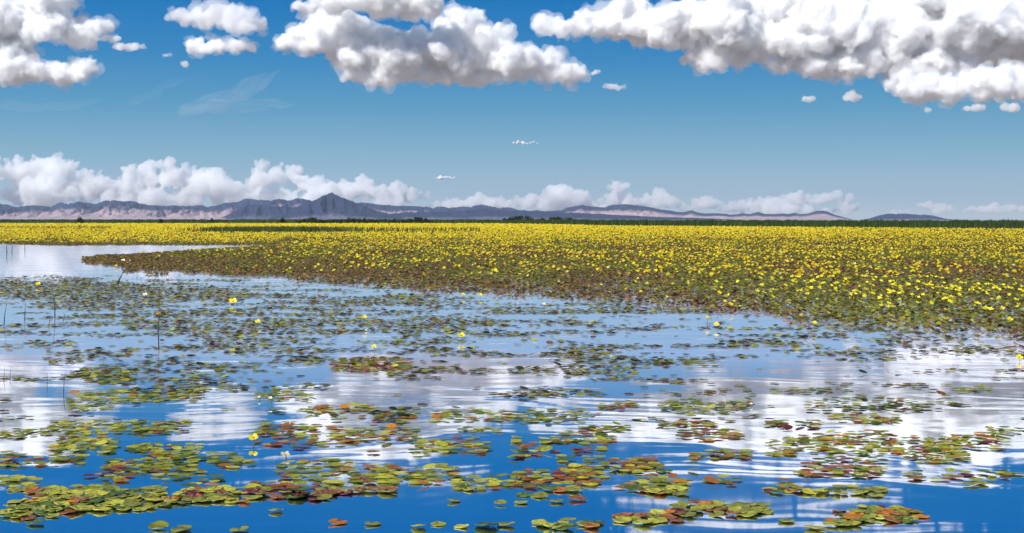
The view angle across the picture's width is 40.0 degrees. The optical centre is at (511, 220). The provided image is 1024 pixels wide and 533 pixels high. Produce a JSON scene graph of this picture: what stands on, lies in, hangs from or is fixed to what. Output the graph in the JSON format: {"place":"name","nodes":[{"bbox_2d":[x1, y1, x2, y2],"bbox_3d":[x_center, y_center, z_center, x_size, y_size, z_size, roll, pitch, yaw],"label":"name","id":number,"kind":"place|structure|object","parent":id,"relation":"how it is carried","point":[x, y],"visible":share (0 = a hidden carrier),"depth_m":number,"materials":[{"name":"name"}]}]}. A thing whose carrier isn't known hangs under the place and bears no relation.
{"place":"outdoors","nodes":[
{"label":"outdoors","id":0,"kind":"place"},
{"bbox_2d":[221,204,295,219],"bbox_3d":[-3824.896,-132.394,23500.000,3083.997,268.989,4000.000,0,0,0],"label":"foothills","id":1,"kind":"structure","parent":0,"point":[256,211],"depth_m":23116.78,"materials":[{"name":"stone"}]},
{"bbox_2d":[270,192,406,219],"bbox_3d":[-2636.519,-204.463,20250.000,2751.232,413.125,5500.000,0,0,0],"label":"mountain","id":2,"kind":"structure","parent":0,"point":[331,205],"depth_m":19989.85,"materials":[{"name":"stone"}]},
{"bbox_2d":[0,198,851,219],"bbox_3d":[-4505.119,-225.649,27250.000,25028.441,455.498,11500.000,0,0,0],"label":"mountain range","id":3,"kind":"structure","parent":0,"point":[115,209],"depth_m":27024.41,"materials":[{"name":"stone"}]},
{"bbox_2d":[0,222,1023,532],"bbox_3d":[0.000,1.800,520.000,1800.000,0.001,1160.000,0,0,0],"label":"lake","id":4,"kind":"structure","parent":0,"point":[958,506],"depth_m":13.58,"materials":[{"name":"liquid"}]},
{"bbox_2d":[0,508,13,513],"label":"lily pad","id":5,"kind":"object","parent":4,"relation":"on","point":[3,511],"visible":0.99,"depth_m":8.64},
{"bbox_2d":[7,487,22,491],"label":"lily pad","id":6,"kind":"object","parent":4,"relation":"on","point":[15,489],"visible":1,"depth_m":9.37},
{"bbox_2d":[7,498,27,502],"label":"lily pad","id":7,"kind":"object","parent":4,"relation":"on","point":[16,501],"visible":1,"depth_m":8.96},
{"bbox_2d":[13,510,33,515],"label":"lily pad","id":8,"kind":"object","parent":4,"relation":"on","point":[23,513],"visible":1,"depth_m":8.57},
{"bbox_2d":[14,504,35,508],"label":"lily pad","id":9,"kind":"object","parent":4,"relation":"on","point":[21,506],"visible":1,"depth_m":8.76,"materials":[{"name":"plant"}]},
{"bbox_2d":[21,514,35,519],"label":"lily pad","id":10,"kind":"object","parent":4,"relation":"on","point":[31,516],"visible":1,"depth_m":8.48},
{"bbox_2d":[24,486,43,492],"bbox_3d":[-3.160,1.783,9.302,0.119,0.020,0.134,0,1,23],"label":"lily pad","id":11,"kind":"object","parent":4,"relation":"on","point":[32,489],"visible":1,"depth_m":9.31,"materials":[{"name":"plant"}]},
{"bbox_2d":[26,519,43,523],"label":"lily pad","id":12,"kind":"object","parent":4,"relation":"on","point":[36,521],"visible":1,"depth_m":8.33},
{"bbox_2d":[34,509,55,514],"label":"lily pad","id":13,"kind":"object","parent":4,"relation":"on","point":[38,512],"visible":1,"depth_m":8.61,"materials":[{"name":"plant"}]},
{"bbox_2d":[42,485,58,490],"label":"lily pad","id":14,"kind":"object","parent":4,"relation":"on","point":[51,487],"visible":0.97,"depth_m":9.39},
{"bbox_2d":[45,513,59,517],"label":"lily pad","id":15,"kind":"object","parent":4,"relation":"on","point":[50,515],"visible":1,"depth_m":8.53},
{"bbox_2d":[52,486,68,490],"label":"lily pad","id":16,"kind":"object","parent":4,"relation":"on","point":[62,488],"visible":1,"depth_m":9.34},
{"bbox_2d":[52,501,69,505],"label":"lily pad","id":17,"kind":"object","parent":4,"relation":"on","point":[63,503],"visible":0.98,"depth_m":8.85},
{"bbox_2d":[57,508,78,513],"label":"lily pad","id":18,"kind":"object","parent":4,"relation":"on","point":[64,511],"visible":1,"depth_m":8.66,"materials":[{"name":"plant"}]},
{"bbox_2d":[65,490,83,494],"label":"lily pad","id":19,"kind":"object","parent":4,"relation":"on","point":[77,492],"visible":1,"depth_m":9.23,"materials":[{"name":"plant"}]},
{"bbox_2d":[70,496,89,500],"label":"lily pad","id":20,"kind":"object","parent":4,"relation":"on","point":[80,498],"visible":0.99,"depth_m":9.04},
{"bbox_2d":[77,505,95,509],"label":"lily pad","id":21,"kind":"object","parent":4,"relation":"on","point":[87,507],"visible":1,"depth_m":8.78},
{"bbox_2d":[93,506,111,510],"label":"lily pad","id":22,"kind":"object","parent":4,"relation":"on","point":[105,508],"visible":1,"depth_m":8.70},
{"bbox_2d":[94,500,111,505],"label":"lily pad","id":23,"kind":"object","parent":4,"relation":"on","point":[101,503],"visible":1,"depth_m":8.88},
{"bbox_2d":[106,485,119,489],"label":"lily pad","id":24,"kind":"object","parent":4,"relation":"on","point":[110,487],"visible":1,"depth_m":9.40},
{"bbox_2d":[107,490,123,495],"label":"lily pad","id":25,"kind":"object","parent":4,"relation":"on","point":[118,493],"visible":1,"depth_m":9.21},
{"bbox_2d":[110,499,126,505],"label":"lily pad","id":26,"kind":"object","parent":4,"relation":"on","point":[115,501],"visible":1,"depth_m":8.87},
{"bbox_2d":[122,501,142,506],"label":"lily pad","id":27,"kind":"object","parent":4,"relation":"on","point":[131,504],"visible":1,"depth_m":8.86,"materials":[{"name":"plant"}]},
{"bbox_2d":[141,493,160,498],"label":"lily pad","id":28,"kind":"object","parent":4,"relation":"on","point":[144,495],"visible":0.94,"depth_m":9.09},
{"bbox_2d":[148,520,169,528],"bbox_3d":[-2.063,1.779,8.212,0.122,0.026,0.111,-1,3,28],"label":"lily pad","id":29,"kind":"object","parent":4,"relation":"on","point":[160,524],"visible":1,"depth_m":8.22,"materials":[{"name":"plant"}]},
{"bbox_2d":[158,289,164,348],"bbox_3d":[-4.868,1.397,19.627,0.173,0.905,0.084,0,0,21],"label":"reed stalk","id":30,"kind":"object","parent":4,"relation":"in","point":[158,325],"visible":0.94,"depth_m":19.62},
{"bbox_2d":[157,501,171,505],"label":"lily pad","id":31,"kind":"object","parent":4,"relation":"on","point":[164,503],"visible":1,"depth_m":8.87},
{"bbox_2d":[171,525,191,531],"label":"lily pad","id":32,"kind":"object","parent":4,"relation":"on","point":[181,528],"visible":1,"depth_m":8.17,"materials":[{"name":"plant"}]},
{"bbox_2d":[182,497,197,501],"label":"lily pad","id":33,"kind":"object","parent":4,"relation":"on","point":[187,499],"visible":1,"depth_m":8.98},
{"bbox_2d":[184,493,202,498],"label":"lily pad","id":34,"kind":"object","parent":4,"relation":"on","point":[197,494],"visible":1,"depth_m":9.08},
{"bbox_2d":[185,490,202,495],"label":"lily pad","id":35,"kind":"object","parent":4,"relation":"on","point":[195,492],"visible":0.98,"depth_m":9.22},
{"bbox_2d":[194,496,214,501],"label":"lily pad","id":36,"kind":"object","parent":4,"relation":"on","point":[200,499],"visible":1,"depth_m":9.00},
{"bbox_2d":[207,495,226,500],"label":"lily pad","id":37,"kind":"object","parent":4,"relation":"on","point":[219,497],"visible":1,"depth_m":9.03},
{"bbox_2d":[218,487,235,490],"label":"lily pad","id":38,"kind":"object","parent":4,"relation":"on","point":[230,488],"visible":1,"depth_m":9.37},
{"bbox_2d":[230,526,249,530],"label":"lily pad","id":39,"kind":"object","parent":4,"relation":"on","point":[242,528],"visible":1,"depth_m":8.14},
{"bbox_2d":[238,487,259,493],"bbox_3d":[-1.737,1.786,9.285,0.140,0.026,0.130,-4,-2,-9],"label":"lily pad","id":40,"kind":"object","parent":4,"relation":"on","point":[249,490],"visible":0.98,"depth_m":9.31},
{"bbox_2d":[242,495,262,498],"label":"lily pad","id":41,"kind":"object","parent":4,"relation":"on","point":[252,496],"visible":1,"depth_m":9.11,"materials":[{"name":"plant"}]},
{"bbox_2d":[249,433,257,444],"bbox_3d":[-2.072,1.770,11.257,0.079,0.120,0.069,0,0,0],"label":"yellow flower","id":42,"kind":"object","parent":4,"relation":"on","point":[253,436],"visible":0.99,"depth_m":11.27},
{"bbox_2d":[255,486,272,491],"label":"lily pad","id":43,"kind":"object","parent":4,"relation":"on","point":[267,489],"visible":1,"depth_m":9.36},
{"bbox_2d":[297,217,324,222],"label":"thicket","id":44,"kind":"object","parent":4,"relation":"on","point":[309,219],"visible":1,"depth_m":857.65,"materials":[{"name":"plant"}]},
{"bbox_2d":[165,225,479,232],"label":"sedge","id":45,"kind":"object","parent":4,"relation":"on","point":[285,229],"visible":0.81,"depth_m":201.78,"materials":[{"name":"plant"}]},
{"bbox_2d":[317,494,331,499],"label":"lily pad","id":46,"kind":"object","parent":4,"relation":"on","point":[327,496],"visible":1,"depth_m":9.07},
{"bbox_2d":[326,489,343,493],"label":"lily pad","id":47,"kind":"object","parent":4,"relation":"on","point":[336,490],"visible":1,"depth_m":9.29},
{"bbox_2d":[328,518,347,524],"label":"lily pad","id":48,"kind":"object","parent":4,"relation":"on","point":[335,521],"visible":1,"depth_m":8.35,"materials":[{"name":"plant"}]},
{"bbox_2d":[314,218,408,222],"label":"thicket","id":49,"kind":"object","parent":4,"relation":"on","point":[353,220],"visible":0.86,"depth_m":867.14,"materials":[{"name":"plant"}]},
{"bbox_2d":[365,521,380,524],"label":"lily pad","id":50,"kind":"object","parent":4,"relation":"on","point":[373,523],"visible":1,"depth_m":8.32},
{"bbox_2d":[367,486,387,490],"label":"lily pad","id":51,"kind":"object","parent":4,"relation":"on","point":[379,488],"visible":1,"depth_m":9.35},
{"bbox_2d":[396,217,430,222],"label":"thicket","id":52,"kind":"object","parent":4,"relation":"on","point":[418,219],"visible":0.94,"depth_m":845.21,"materials":[{"name":"plant"}]},
{"bbox_2d":[430,521,445,525],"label":"lily pad","id":53,"kind":"object","parent":4,"relation":"on","point":[437,523],"visible":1,"depth_m":8.30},
{"bbox_2d":[454,524,468,527],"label":"lily pad","id":54,"kind":"object","parent":4,"relation":"on","point":[461,525],"visible":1,"depth_m":8.24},
{"bbox_2d":[475,522,497,525],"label":"lily pad","id":55,"kind":"object","parent":4,"relation":"on","point":[486,523],"visible":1,"depth_m":8.24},
{"bbox_2d":[494,499,506,503],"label":"lily pad","id":56,"kind":"object","parent":4,"relation":"on","point":[501,501],"visible":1,"depth_m":8.91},
{"bbox_2d":[497,521,514,525],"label":"lily pad","id":57,"kind":"object","parent":4,"relation":"on","point":[505,523],"visible":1,"depth_m":8.30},
{"bbox_2d":[0,216,1023,228],"bbox_3d":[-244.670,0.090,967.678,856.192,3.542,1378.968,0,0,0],"label":"reeds","id":58,"kind":"object","parent":4,"relation":"on","point":[989,223],"visible":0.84,"depth_m":428.44,"materials":[{"name":"plant"}]},
{"bbox_2d":[0,224,1023,338],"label":"leaf mat","id":59,"kind":"object","parent":4,"relation":"on","point":[161,262],"visible":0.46,"depth_m":52.70,"materials":[{"name":"plant"}]},
{"bbox_2d":[0,222,1023,308],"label":"yellow flowers","id":60,"kind":"object","parent":59,"relation":"on","point":[578,227],"visible":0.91,"depth_m":146.90,"materials":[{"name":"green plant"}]},
{"bbox_2d":[0,274,1023,489],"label":"floating pads","id":61,"kind":"object","parent":4,"relation":"on","point":[117,466],"visible":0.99,"depth_m":14.03,"materials":[{"name":"green plant"}]},
{"bbox_2d":[503,215,537,220],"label":"thicket","id":62,"kind":"object","parent":4,"relation":"on","point":[519,217],"visible":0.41,"depth_m":795.36,"materials":[{"name":"plant"}]},
{"bbox_2d":[516,492,530,496],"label":"lily pad","id":63,"kind":"object","parent":4,"relation":"on","point":[522,494],"visible":1,"depth_m":9.19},
{"bbox_2d":[530,491,548,497],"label":"lily pad","id":64,"kind":"object","parent":4,"relation":"on","point":[541,494],"visible":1,"depth_m":9.16,"materials":[{"name":"plant"}]},
{"bbox_2d":[532,519,546,524],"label":"lily pad","id":65,"kind":"object","parent":4,"relation":"on","point":[540,521],"visible":1,"depth_m":8.34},
{"bbox_2d":[537,485,556,489],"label":"lily pad","id":66,"kind":"object","parent":4,"relation":"on","point":[544,487],"visible":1,"depth_m":9.38,"materials":[{"name":"plant"}]},
{"bbox_2d":[543,522,562,528],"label":"lily pad","id":67,"kind":"object","parent":4,"relation":"on","point":[549,525],"visible":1,"depth_m":8.21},
{"bbox_2d":[539,216,576,219],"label":"thicket","id":68,"kind":"object","parent":4,"relation":"on","point":[555,218],"visible":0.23,"depth_m":778.87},
{"bbox_2d":[552,522,573,529],"bbox_3d":[0.298,1.784,8.206,0.132,0.021,0.128,0,4,8],"label":"lily pad","id":69,"kind":"object","parent":4,"relation":"on","point":[568,525],"visible":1,"depth_m":8.21,"materials":[{"name":"plant"}]},
{"bbox_2d":[566,486,582,490],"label":"lily pad","id":70,"kind":"object","parent":4,"relation":"on","point":[574,488],"visible":1,"depth_m":9.33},
{"bbox_2d":[567,495,586,499],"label":"lily pad","id":71,"kind":"object","parent":4,"relation":"on","point":[577,497],"visible":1,"depth_m":9.05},
{"bbox_2d":[583,522,599,526],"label":"lily pad","id":72,"kind":"object","parent":4,"relation":"on","point":[591,525],"visible":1,"depth_m":8.23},
{"bbox_2d":[582,520,603,523],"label":"lily pad","id":73,"kind":"object","parent":4,"relation":"on","point":[599,521],"visible":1,"depth_m":8.36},
{"bbox_2d":[612,516,631,522],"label":"lily pad","id":74,"kind":"object","parent":4,"relation":"on","point":[621,519],"visible":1,"depth_m":8.40,"materials":[{"name":"plant"}]},
{"bbox_2d":[612,512,633,516],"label":"lily pad","id":75,"kind":"object","parent":4,"relation":"on","point":[623,514],"visible":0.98,"depth_m":8.56,"materials":[{"name":"plant"}]},
{"bbox_2d":[626,484,642,490],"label":"lily pad","id":76,"kind":"object","parent":4,"relation":"on","point":[632,487],"visible":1,"depth_m":9.39,"materials":[{"name":"plant"}]},
{"bbox_2d":[629,515,641,521],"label":"lily pad","id":77,"kind":"object","parent":4,"relation":"on","point":[635,517],"visible":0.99,"depth_m":8.44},
{"bbox_2d":[628,512,646,516],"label":"lily pad","id":78,"kind":"object","parent":4,"relation":"on","point":[640,514],"visible":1,"depth_m":8.52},
{"bbox_2d":[633,519,651,523],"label":"lily pad","id":79,"kind":"object","parent":4,"relation":"on","point":[641,521],"visible":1,"depth_m":8.31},
{"bbox_2d":[645,488,661,492],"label":"lily pad","id":80,"kind":"object","parent":4,"relation":"on","point":[657,490],"visible":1,"depth_m":9.28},
{"bbox_2d":[649,516,667,521],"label":"lily pad","id":81,"kind":"object","parent":4,"relation":"on","point":[662,519],"visible":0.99,"depth_m":8.41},
{"bbox_2d":[650,509,666,514],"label":"lily pad","id":82,"kind":"object","parent":4,"relation":"on","point":[655,511],"visible":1,"depth_m":8.59,"materials":[{"name":"plant"}]},
{"bbox_2d":[658,513,677,518],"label":"lily pad","id":83,"kind":"object","parent":4,"relation":"on","point":[669,516],"visible":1,"depth_m":8.50,"materials":[{"name":"plant"}]},
{"bbox_2d":[668,503,686,508],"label":"lily pad","id":84,"kind":"object","parent":4,"relation":"on","point":[673,505],"visible":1,"depth_m":8.76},
{"bbox_2d":[671,486,687,490],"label":"lily pad","id":85,"kind":"object","parent":4,"relation":"on","point":[680,488],"visible":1,"depth_m":9.37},
{"bbox_2d":[672,490,689,494],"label":"lily pad","id":86,"kind":"object","parent":4,"relation":"on","point":[685,492],"visible":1,"depth_m":9.22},
{"bbox_2d":[678,512,696,516],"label":"lily pad","id":87,"kind":"object","parent":4,"relation":"on","point":[690,514],"visible":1,"depth_m":8.54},
{"bbox_2d":[690,504,704,509],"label":"lily pad","id":88,"kind":"object","parent":4,"relation":"on","point":[700,506],"visible":0.96,"depth_m":8.78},
{"bbox_2d":[704,500,724,506],"bbox_3d":[1.272,1.785,8.854,0.133,0.020,0.140,-1,0,-10],"label":"lily pad","id":89,"kind":"object","parent":4,"relation":"on","point":[718,503],"visible":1,"depth_m":8.86,"materials":[{"name":"plant"}]},
{"bbox_2d":[709,510,723,516],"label":"lily pad","id":90,"kind":"object","parent":4,"relation":"on","point":[717,513],"visible":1,"depth_m":8.57,"materials":[{"name":"plant"}]},
{"bbox_2d":[705,507,727,510],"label":"lily pad","id":91,"kind":"object","parent":4,"relation":"on","point":[716,508],"visible":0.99,"depth_m":8.71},
{"bbox_2d":[725,506,741,511],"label":"lily pad","id":92,"kind":"object","parent":4,"relation":"on","point":[736,508],"visible":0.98,"depth_m":8.72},
{"bbox_2d":[729,502,749,508],"bbox_3d":[1.421,1.782,8.785,0.133,0.016,0.125,2,5,38],"label":"lily pad","id":93,"kind":"object","parent":4,"relation":"on","point":[743,505],"visible":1,"depth_m":8.79,"materials":[{"name":"plant"}]},
{"bbox_2d":[737,510,756,516],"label":"lily pad","id":94,"kind":"object","parent":4,"relation":"on","point":[750,513],"visible":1,"depth_m":8.57,"materials":[{"name":"plant"}]},
{"bbox_2d":[743,507,762,512],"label":"lily pad","id":95,"kind":"object","parent":4,"relation":"on","point":[747,509],"visible":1,"depth_m":8.65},
{"bbox_2d":[755,507,773,513],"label":"lily pad","id":96,"kind":"object","parent":4,"relation":"on","point":[766,511],"visible":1,"depth_m":8.66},
{"bbox_2d":[778,518,794,521],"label":"lily pad","id":97,"kind":"object","parent":4,"relation":"on","point":[786,520],"visible":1,"depth_m":8.39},
{"bbox_2d":[786,487,803,491],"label":"lily pad","id":98,"kind":"object","parent":4,"relation":"on","point":[794,489],"visible":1,"depth_m":9.33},
{"bbox_2d":[802,488,817,494],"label":"lily pad","id":99,"kind":"object","parent":4,"relation":"on","point":[810,490],"visible":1,"depth_m":9.25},
{"bbox_2d":[804,525,825,528],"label":"lily pad","id":100,"kind":"object","parent":4,"relation":"on","point":[814,527],"visible":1,"depth_m":8.19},
{"bbox_2d":[822,521,838,524],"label":"lily pad","id":101,"kind":"object","parent":4,"relation":"on","point":[830,523],"visible":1,"depth_m":8.28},
{"bbox_2d":[834,518,851,522],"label":"lily pad","id":102,"kind":"object","parent":4,"relation":"on","point":[841,520],"visible":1,"depth_m":8.38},
{"bbox_2d":[842,511,863,516],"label":"lily pad","id":103,"kind":"object","parent":4,"relation":"on","point":[857,514],"visible":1,"depth_m":8.54,"materials":[{"name":"plant"}]},
{"bbox_2d":[848,508,868,512],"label":"lily pad","id":104,"kind":"object","parent":4,"relation":"on","point":[854,510],"visible":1,"depth_m":8.63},
{"bbox_2d":[850,490,867,493],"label":"lily pad","id":105,"kind":"object","parent":4,"relation":"on","point":[858,492],"visible":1,"depth_m":9.24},
{"bbox_2d":[862,513,876,517],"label":"lily pad","id":106,"kind":"object","parent":4,"relation":"on","point":[870,515],"visible":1,"depth_m":8.51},
{"bbox_2d":[866,505,884,511],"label":"lily pad","id":107,"kind":"object","parent":4,"relation":"on","point":[874,508],"visible":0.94,"depth_m":8.72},
{"bbox_2d":[867,492,883,496],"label":"lily pad","id":108,"kind":"object","parent":4,"relation":"on","point":[875,495],"visible":1,"depth_m":9.15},
{"bbox_2d":[869,487,887,492],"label":"lily pad","id":109,"kind":"object","parent":4,"relation":"on","point":[878,490],"visible":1,"depth_m":9.33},
{"bbox_2d":[875,510,892,515],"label":"lily pad","id":110,"kind":"object","parent":4,"relation":"on","point":[882,513],"visible":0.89,"depth_m":8.56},
{"bbox_2d":[883,515,902,522],"bbox_3d":[2.273,1.783,8.394,0.116,0.022,0.103,5,2,13],"label":"lily pad","id":111,"kind":"object","parent":4,"relation":"on","point":[889,518],"visible":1,"depth_m":8.39,"materials":[{"name":"plant"}]},
{"bbox_2d":[889,511,909,515],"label":"lily pad","id":112,"kind":"object","parent":4,"relation":"on","point":[900,513],"visible":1,"depth_m":8.54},
{"bbox_2d":[895,516,913,523],"bbox_3d":[2.334,1.789,8.398,0.122,0.022,0.117,-5,1,31],"label":"lily pad","id":113,"kind":"object","parent":4,"relation":"on","point":[908,519],"visible":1,"depth_m":8.41,"materials":[{"name":"plant"}]},
{"bbox_2d":[913,514,929,517],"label":"lily pad","id":114,"kind":"object","parent":4,"relation":"on","point":[922,516],"visible":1,"depth_m":8.52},
{"label":"lily pad","id":115,"kind":"object","parent":4,"relation":"on","visible":0},
{"bbox_2d":[35,501,52,505],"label":"lily pad","id":116,"kind":"object","parent":115,"relation":"on","point":[44,503],"visible":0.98,"depth_m":8.86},
{"bbox_2d":[0,0,1023,219],"label":"sky","id":117,"kind":"structure","parent":0,"point":[851,109],"materials":[{"name":"blue"}]},
{"bbox_2d":[390,209,730,219],"bbox_3d":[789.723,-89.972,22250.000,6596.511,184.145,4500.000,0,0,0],"label":"foothills","id":118,"kind":"structure","parent":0,"point":[481,214],"depth_m":22004.10,"materials":[{"name":"stone"}]},
{"bbox_2d":[595,220,1023,221],"bbox_3d":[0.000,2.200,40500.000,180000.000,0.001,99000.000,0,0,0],"label":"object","id":119,"kind":"structure","parent":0,"point":[873,220],"depth_m":7745.60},
{"bbox_2d":[864,214,952,219],"bbox_3d":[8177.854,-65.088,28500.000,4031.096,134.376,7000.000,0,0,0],"label":"hills","id":120,"kind":"structure","parent":0,"point":[904,217],"depth_m":27696.12,"materials":[{"name":"stone"}]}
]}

